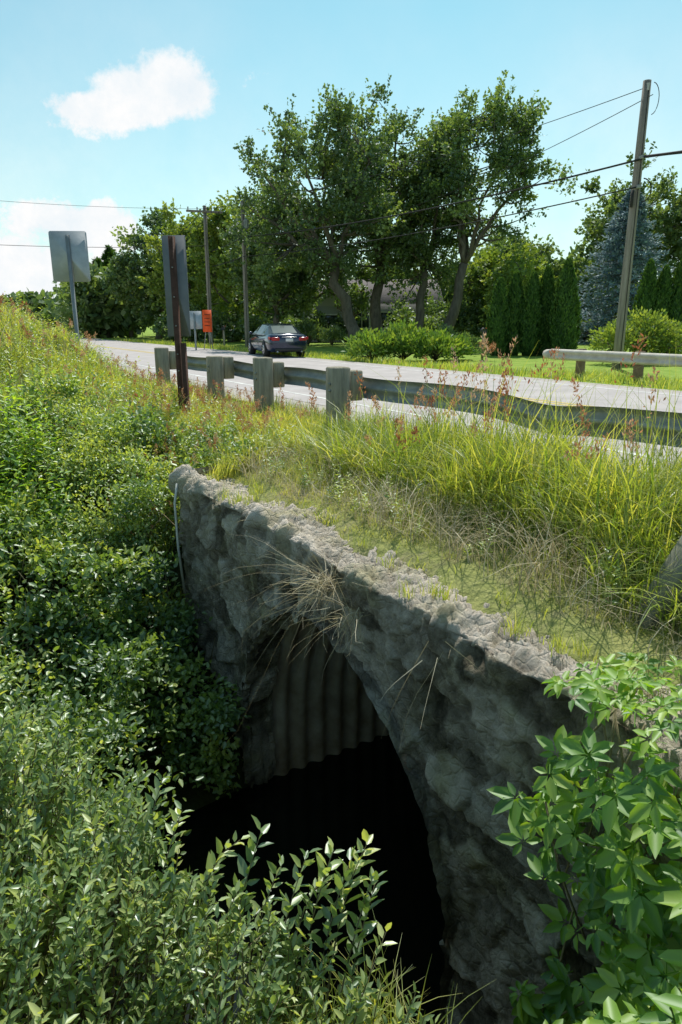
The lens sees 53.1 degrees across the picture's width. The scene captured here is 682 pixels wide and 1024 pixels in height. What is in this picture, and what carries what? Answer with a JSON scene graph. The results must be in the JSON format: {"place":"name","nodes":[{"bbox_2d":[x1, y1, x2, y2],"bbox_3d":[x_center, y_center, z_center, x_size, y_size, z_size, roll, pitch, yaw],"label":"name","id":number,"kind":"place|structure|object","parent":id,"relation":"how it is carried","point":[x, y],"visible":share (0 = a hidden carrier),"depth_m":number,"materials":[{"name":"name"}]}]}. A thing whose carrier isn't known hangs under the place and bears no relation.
{"place":"outdoors","nodes":[
{"label":"outdoors","id":0,"kind":"place"},
{"bbox_2d":[11,733,443,1023],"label":"stream water","id":1,"kind":"structure","parent":0,"point":[344,798],"depth_m":7.49,"materials":[{"name":"black liquid"}]},
{"bbox_2d":[0,325,681,843],"bbox_3d":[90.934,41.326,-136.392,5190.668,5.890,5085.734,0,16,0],"label":"ground","id":2,"kind":"structure","parent":0,"point":[474,585],"depth_m":6.64,"materials":[{"name":"green plant"}]},
{"bbox_2d":[0,369,78,642],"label":"broadleaf weeds","id":3,"kind":"object","parent":2,"relation":"on","point":[45,500],"visible":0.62,"depth_m":9.78,"materials":[{"name":"green plant"}]},
{"bbox_2d":[48,231,90,351],"bbox_3d":[-6.348,-4.635,16.323,0.860,3.890,0.099,-1,16,-3],"label":"road sign","id":4,"kind":"object","parent":2,"relation":"on","point":[69,256],"visible":0.95,"depth_m":15.98,"materials":[{"name":"metal"}]},
{"bbox_2d":[0,287,153,326],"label":"distant trees","id":5,"kind":"object","parent":2,"relation":"on","point":[36,300],"visible":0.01,"depth_m":171.71,"materials":[{"name":"green plant"}]},
{"bbox_2d":[43,265,132,337],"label":"roadside trees","id":6,"kind":"object","parent":2,"relation":"on","point":[56,300],"visible":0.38,"depth_m":63.80,"materials":[{"name":"green plant"}]},
{"bbox_2d":[91,256,103,267],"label":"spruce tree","id":7,"kind":"object","parent":2,"relation":"on","point":[98,260],"visible":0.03,"depth_m":78.79,"materials":[{"name":"green plant"}]},
{"bbox_2d":[0,301,238,446],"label":"meadow grass","id":8,"kind":"structure","parent":2,"relation":"on","point":[7,369],"depth_m":14.17,"materials":[{"name":"green plant"}]},
{"bbox_2d":[100,244,140,334],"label":"spruce tree","id":9,"kind":"object","parent":2,"relation":"on","point":[108,252],"visible":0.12,"depth_m":74.70,"materials":[{"name":"green plant"}]},
{"bbox_2d":[0,356,280,992],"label":"bank shrubs","id":10,"kind":"object","parent":2,"relation":"on","point":[141,657],"visible":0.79,"depth_m":8.41,"materials":[{"name":"green plant"}]},
{"bbox_2d":[97,206,197,338],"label":"shade tree","id":11,"kind":"object","parent":2,"relation":"on","point":[126,266],"visible":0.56,"depth_m":59.23,"materials":[{"name":"green plant"}]},
{"bbox_2d":[161,235,190,411],"bbox_3d":[-2.997,-3.223,12.483,0.440,3.450,0.255,2,16,8],"label":"bridge marker sign","id":12,"kind":"object","parent":2,"relation":"on","point":[176,283],"visible":0.98,"depth_m":12.37,"materials":[{"name":"grey metal"}]},
{"bbox_2d":[135,197,230,340],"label":"shade tree","id":13,"kind":"object","parent":2,"relation":"on","point":[155,241],"visible":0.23,"depth_m":55.14,"materials":[{"name":"green plant"}]},
{"bbox_2d":[186,205,222,345],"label":"utility pole","id":14,"kind":"object","parent":2,"relation":"on","point":[208,284],"visible":0.88,"depth_m":42.20,"materials":[{"name":"brown wood"}]},
{"bbox_2d":[0,644,439,1023],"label":"willow shrub","id":15,"kind":"object","parent":2,"relation":"on","point":[27,914],"visible":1,"depth_m":3.50,"materials":[{"name":"green plant"}]},
{"bbox_2d":[221,326,225,346],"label":"mailbox","id":16,"kind":"object","parent":2,"relation":"on","point":[223,328],"visible":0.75,"depth_m":40.14,"materials":[{"name":"black metal"}]},
{"bbox_2d":[182,190,286,341],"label":"shade tree","id":17,"kind":"object","parent":2,"relation":"on","point":[218,275],"visible":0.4,"depth_m":51.33,"materials":[{"name":"green plant"}]},
{"bbox_2d":[241,201,249,347],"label":"utility pole","id":18,"kind":"object","parent":2,"relation":"on","point":[245,222],"visible":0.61,"depth_m":41.70,"materials":[{"name":"brown wood"}]},
{"bbox_2d":[216,192,328,324],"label":"shade tree","id":19,"kind":"object","parent":2,"relation":"on","point":[277,290],"visible":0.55,"depth_m":45.27,"materials":[{"name":"green plant"}]},
{"bbox_2d":[218,83,415,338],"bbox_3d":[-1.292,-17.393,41.051,11.280,14.647,10.237,0,16,0],"label":"maple tree","id":20,"kind":"object","parent":2,"relation":"on","point":[362,151],"visible":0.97,"depth_m":39.05,"materials":[{"name":"green plant"}]},
{"bbox_2d":[0,291,680,605],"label":"roadside weeds","id":21,"kind":"object","parent":2,"relation":"on","point":[200,413],"visible":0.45,"depth_m":10.98,"materials":[{"name":"green plant"}]},
{"bbox_2d":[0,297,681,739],"bbox_3d":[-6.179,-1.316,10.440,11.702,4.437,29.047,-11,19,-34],"label":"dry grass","id":22,"kind":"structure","parent":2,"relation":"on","point":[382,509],"depth_m":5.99,"materials":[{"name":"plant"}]},
{"bbox_2d":[0,294,681,550],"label":"seed head weeds","id":23,"kind":"object","parent":2,"relation":"on","point":[401,423],"visible":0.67,"depth_m":8.28,"materials":[{"name":"brown plant"}]},
{"bbox_2d":[189,909,492,1023],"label":"bank grass","id":24,"kind":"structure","parent":2,"relation":"on","point":[380,1013],"depth_m":3.45,"materials":[{"name":"green plant"}]},
{"bbox_2d":[319,259,375,342],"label":"shade tree","id":25,"kind":"object","parent":2,"relation":"on","point":[360,296],"visible":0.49,"depth_m":48.25,"materials":[{"name":"green plant"}]},
{"bbox_2d":[52,242,657,337],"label":"background trees","id":26,"kind":"object","parent":2,"relation":"on","point":[120,321],"visible":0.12,"depth_m":64.06,"materials":[{"name":"green plant"}]},
{"bbox_2d":[38,344,681,715],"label":"tall grass","id":27,"kind":"structure","parent":2,"relation":"on","point":[605,487],"depth_m":6.42,"materials":[{"name":"green plant"}]},
{"bbox_2d":[306,304,436,341],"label":"walls","id":28,"kind":"structure","parent":2,"relation":"on","point":[332,309],"depth_m":52.10,"materials":[{"name":"grey"}]},
{"bbox_2d":[325,311,428,328],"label":"window frames","id":29,"kind":"structure","parent":28,"relation":"attached to","point":[369,317],"depth_m":52.25,"materials":[{"name":"white"}]},
{"bbox_2d":[321,313,426,329],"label":"windows","id":30,"kind":"structure","parent":29,"relation":"attached to","point":[365,323],"depth_m":52.25,"materials":[{"name":"black glass"}]},
{"bbox_2d":[313,279,443,305],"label":"roof","id":31,"kind":"structure","parent":28,"relation":"on","point":[329,301],"depth_m":52.72,"materials":[{"name":"grey"}]},
{"bbox_2d":[309,75,448,332],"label":"maple tree","id":32,"kind":"object","parent":2,"relation":"on","point":[380,265],"visible":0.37,"depth_m":42.73,"materials":[{"name":"green plant"}]},
{"bbox_2d":[80,337,681,472],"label":"road shoulder","id":33,"kind":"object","parent":2,"relation":"on","point":[234,391],"visible":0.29,"depth_m":17.97},
{"bbox_2d":[190,311,201,349],"bbox_3d":[-8.050,-10.000,37.656,0.800,2.075,0.097,0,16,0],"label":"road sign","id":34,"kind":"object","parent":33,"relation":"on","point":[195,320],"visible":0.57,"depth_m":37.55,"materials":[{"name":"metal"}]},
{"bbox_2d":[202,310,212,348],"bbox_3d":[-7.471,-10.373,38.857,0.512,2.157,0.681,7,17,23],"label":"orange road work sign","id":35,"kind":"object","parent":33,"relation":"on","point":[207,319],"visible":1,"depth_m":38.55,"materials":[{"name":"metal"}]},
{"bbox_2d":[293,319,481,351],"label":"lawn shrub","id":36,"kind":"object","parent":2,"relation":"on","point":[325,333],"visible":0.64,"depth_m":44.29,"materials":[{"name":"green plant"}]},
{"bbox_2d":[150,295,633,341],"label":"hedge shrubs","id":37,"kind":"object","parent":2,"relation":"on","point":[235,330],"visible":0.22,"depth_m":50.75,"materials":[{"name":"green plant"}]},
{"bbox_2d":[111,337,681,390],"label":"verge grass","id":38,"kind":"structure","parent":2,"relation":"on","point":[669,383],"depth_m":22.35,"materials":[{"name":"green plant"}]},
{"bbox_2d":[341,318,483,360],"bbox_3d":[2.943,-7.015,28.262,6.190,2.034,3.326,0,16,0],"label":"juniper shrub","id":39,"kind":"object","parent":2,"relation":"on","point":[403,338],"visible":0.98,"depth_m":27.72,"materials":[{"name":"green plant"}]},
{"bbox_2d":[154,347,681,447],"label":"guardrail","id":40,"kind":"object","parent":2,"relation":"on","point":[267,375],"visible":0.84,"depth_m":9.92,"materials":[{"name":"metal"}]},
{"bbox_2d":[169,465,681,1023],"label":"stone culvert headwall","id":41,"kind":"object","parent":2,"relation":"on","point":[487,713],"visible":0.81,"depth_m":5.17,"materials":[{"name":"grey stone"}]},
{"bbox_2d":[173,483,185,592],"bbox_3d":[-2.147,0.361,9.056,0.082,1.506,0.107,-5,16,-16],"label":"drain pipe","id":42,"kind":"object","parent":41,"relation":"attached to","point":[177,539],"visible":1,"depth_m":9.01,"materials":[{"name":"plastic"}]},
{"bbox_2d":[267,616,388,775],"bbox_3d":[5.889,1.647,10.390,13.771,3.606,3.819,-10,18,-31],"label":"corrugated culvert pipe","id":43,"kind":"object","parent":41,"relation":"in","point":[335,712],"visible":0.04,"depth_m":8.77,"materials":[{"name":"metal"}]},
{"bbox_2d":[383,103,489,328],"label":"maple tree","id":44,"kind":"object","parent":2,"relation":"on","point":[429,263],"visible":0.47,"depth_m":43.21,"materials":[{"name":"green plant"}]},
{"bbox_2d":[428,258,489,334],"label":"shade tree","id":45,"kind":"object","parent":2,"relation":"on","point":[473,298],"visible":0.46,"depth_m":46.91,"materials":[{"name":"green plant"}]},
{"bbox_2d":[480,328,486,358],"bbox_3d":[6.107,-7.243,29.334,0.215,1.290,0.500,0,16,0],"label":"mailbox","id":46,"kind":"object","parent":2,"relation":"on","point":[482,330],"visible":0.77,"depth_m":29.22,"materials":[{"name":"black metal"}]},
{"bbox_2d":[478,338,495,359],"bbox_3d":[6.183,-6.884,28.730,0.832,0.923,1.203,7,17,23],"label":"flowering shrub","id":47,"kind":"object","parent":2,"relation":"on","point":[490,347],"visible":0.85,"depth_m":28.61,"materials":[{"name":"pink plant"}]},
{"bbox_2d":[399,70,589,330],"bbox_3d":[8.475,-17.949,41.664,9.242,15.411,10.024,-8,17,-25],"label":"maple tree","id":48,"kind":"object","parent":2,"relation":"on","point":[455,127],"visible":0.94,"depth_m":39.53,"materials":[{"name":"green plant"}]},
{"bbox_2d":[485,277,511,355],"bbox_3d":[7.339,-9.099,31.726,1.228,3.549,1.251,-10,19,-32],"label":"arborvitae tree","id":49,"kind":"object","parent":2,"relation":"on","point":[497,324],"visible":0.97,"depth_m":31.42,"materials":[{"name":"green plant"}]},
{"bbox_2d":[464,237,556,308],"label":"shade tree","id":50,"kind":"object","parent":2,"relation":"on","point":[488,259],"visible":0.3,"depth_m":46.46,"materials":[{"name":"green plant"}]},
{"bbox_2d":[478,236,547,323],"bbox_3d":[10.107,-12.433,39.086,4.206,6.026,4.112,0,16,0],"label":"ornamental tree","id":51,"kind":"object","parent":2,"relation":"on","point":[507,271],"visible":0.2,"depth_m":38.25,"materials":[{"name":"green plant"}]},
{"bbox_2d":[504,270,524,354],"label":"arborvitae tree","id":52,"kind":"object","parent":2,"relation":"on","point":[515,289],"visible":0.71,"depth_m":31.58,"materials":[{"name":"green plant"}]},
{"bbox_2d":[471,226,587,288],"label":"shade tree","id":53,"kind":"object","parent":2,"relation":"on","point":[548,250],"visible":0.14,"depth_m":60.19,"materials":[{"name":"green plant"}]},
{"bbox_2d":[516,271,545,355],"bbox_3d":[8.839,-9.220,31.681,1.321,3.805,1.295,0,16,0],"label":"arborvitae tree","id":54,"kind":"object","parent":2,"relation":"on","point":[531,318],"visible":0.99,"depth_m":31.41,"materials":[{"name":"green plant"}]},
{"bbox_2d":[536,264,555,354],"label":"arborvitae tree","id":55,"kind":"object","parent":2,"relation":"on","point":[547,281],"visible":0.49,"depth_m":31.45,"materials":[{"name":"green plant"}]},
{"bbox_2d":[546,256,580,349],"bbox_3d":[10.138,-9.286,30.935,1.434,4.337,1.404,7,17,24],"label":"arborvitae tree","id":56,"kind":"object","parent":2,"relation":"on","point":[564,312],"visible":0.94,"depth_m":30.68,"materials":[{"name":"green plant"}]},
{"bbox_2d":[571,286,581,348],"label":"arborvitae tree","id":57,"kind":"object","parent":2,"relation":"on","point":[579,323],"visible":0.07,"depth_m":32.53,"materials":[{"name":"green plant"}]},
{"bbox_2d":[486,644,681,1023],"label":"virginia creeper","id":58,"kind":"object","parent":2,"relation":"on","point":[644,986],"visible":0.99,"depth_m":3.41,"materials":[{"name":"green plant"}]},
{"bbox_2d":[542,349,681,382],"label":"guardrail","id":59,"kind":"object","parent":2,"relation":"on","point":[580,357],"visible":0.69,"depth_m":18.51,"materials":[{"name":"metal"}]},
{"bbox_2d":[576,189,673,344],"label":"blue spruce tree","id":60,"kind":"object","parent":2,"relation":"on","point":[615,252],"visible":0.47,"depth_m":44.54,"materials":[{"name":"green plant"}]},
{"bbox_2d":[572,138,681,308],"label":"shade tree","id":61,"kind":"object","parent":2,"relation":"on","point":[595,227],"visible":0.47,"depth_m":56.63,"materials":[{"name":"green plant"}]},
{"bbox_2d":[585,305,681,363],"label":"dogwood shrub","id":62,"kind":"object","parent":2,"relation":"on","point":[666,337],"visible":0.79,"depth_m":25.55,"materials":[{"name":"green plant"}]},
{"bbox_2d":[611,79,659,369],"bbox_3d":[9.570,-8.984,22.259,0.625,9.050,0.434,15,21,42],"label":"utility pole","id":63,"kind":"object","parent":2,"relation":"on","point":[619,340],"visible":0.96,"depth_m":22.19,"materials":[{"name":"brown wood"}]},
{"bbox_2d":[7,89,681,322],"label":"overhead wires","id":64,"kind":"object","parent":63,"relation":"attached to","point":[663,154],"visible":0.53,"depth_m":27.65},
{"bbox_2d":[629,258,660,351],"bbox_3d":[15.397,-10.415,34.465,1.456,4.600,1.369,-12,20,-37],"label":"arborvitae tree","id":65,"kind":"object","parent":2,"relation":"on","point":[646,297],"visible":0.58,"depth_m":33.97,"materials":[{"name":"green plant"}]},
{"bbox_2d":[630,535,681,629],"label":"leaning wood post","id":66,"kind":"object","parent":2,"relation":"on","point":[671,563],"visible":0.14,"depth_m":4.56,"materials":[{"name":"grey wood"}]},
{"bbox_2d":[653,264,674,352],"bbox_3d":[16.233,-10.268,34.517,1.481,4.290,1.484,0,16,0],"label":"arborvitae tree","id":67,"kind":"object","parent":2,"relation":"on","point":[664,283],"visible":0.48,"depth_m":33.99,"materials":[{"name":"green plant"}]},
{"bbox_2d":[650,193,681,277],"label":"shade tree","id":68,"kind":"object","parent":2,"relation":"on","point":[671,251],"visible":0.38,"depth_m":55.59,"materials":[{"name":"green plant"}]},
{"bbox_2d":[668,258,681,352],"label":"arborvitae tree","id":69,"kind":"object","parent":2,"relation":"on","point":[676,312],"visible":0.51,"depth_m":33.88,"materials":[{"name":"green plant"}]},
{"bbox_2d":[0,0,681,297],"label":"sky","id":70,"kind":"structure","parent":0,"point":[135,105],"materials":[{"name":"blue"}]},
{"bbox_2d":[70,337,681,473],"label":"road","id":71,"kind":"structure","parent":0,"point":[144,352],"depth_m":17.09,"materials":[{"name":"grey asphalt"}]},
{"bbox_2d":[248,323,307,356],"bbox_3d":[-3.090,-8.124,32.174,2.120,1.471,4.900,-6,17,-19],"label":"dark blue sedan car","id":72,"kind":"object","parent":71,"relation":"on","point":[266,339],"visible":0.98,"depth_m":30.43,"materials":[{"name":"blue paint"}]}
]}

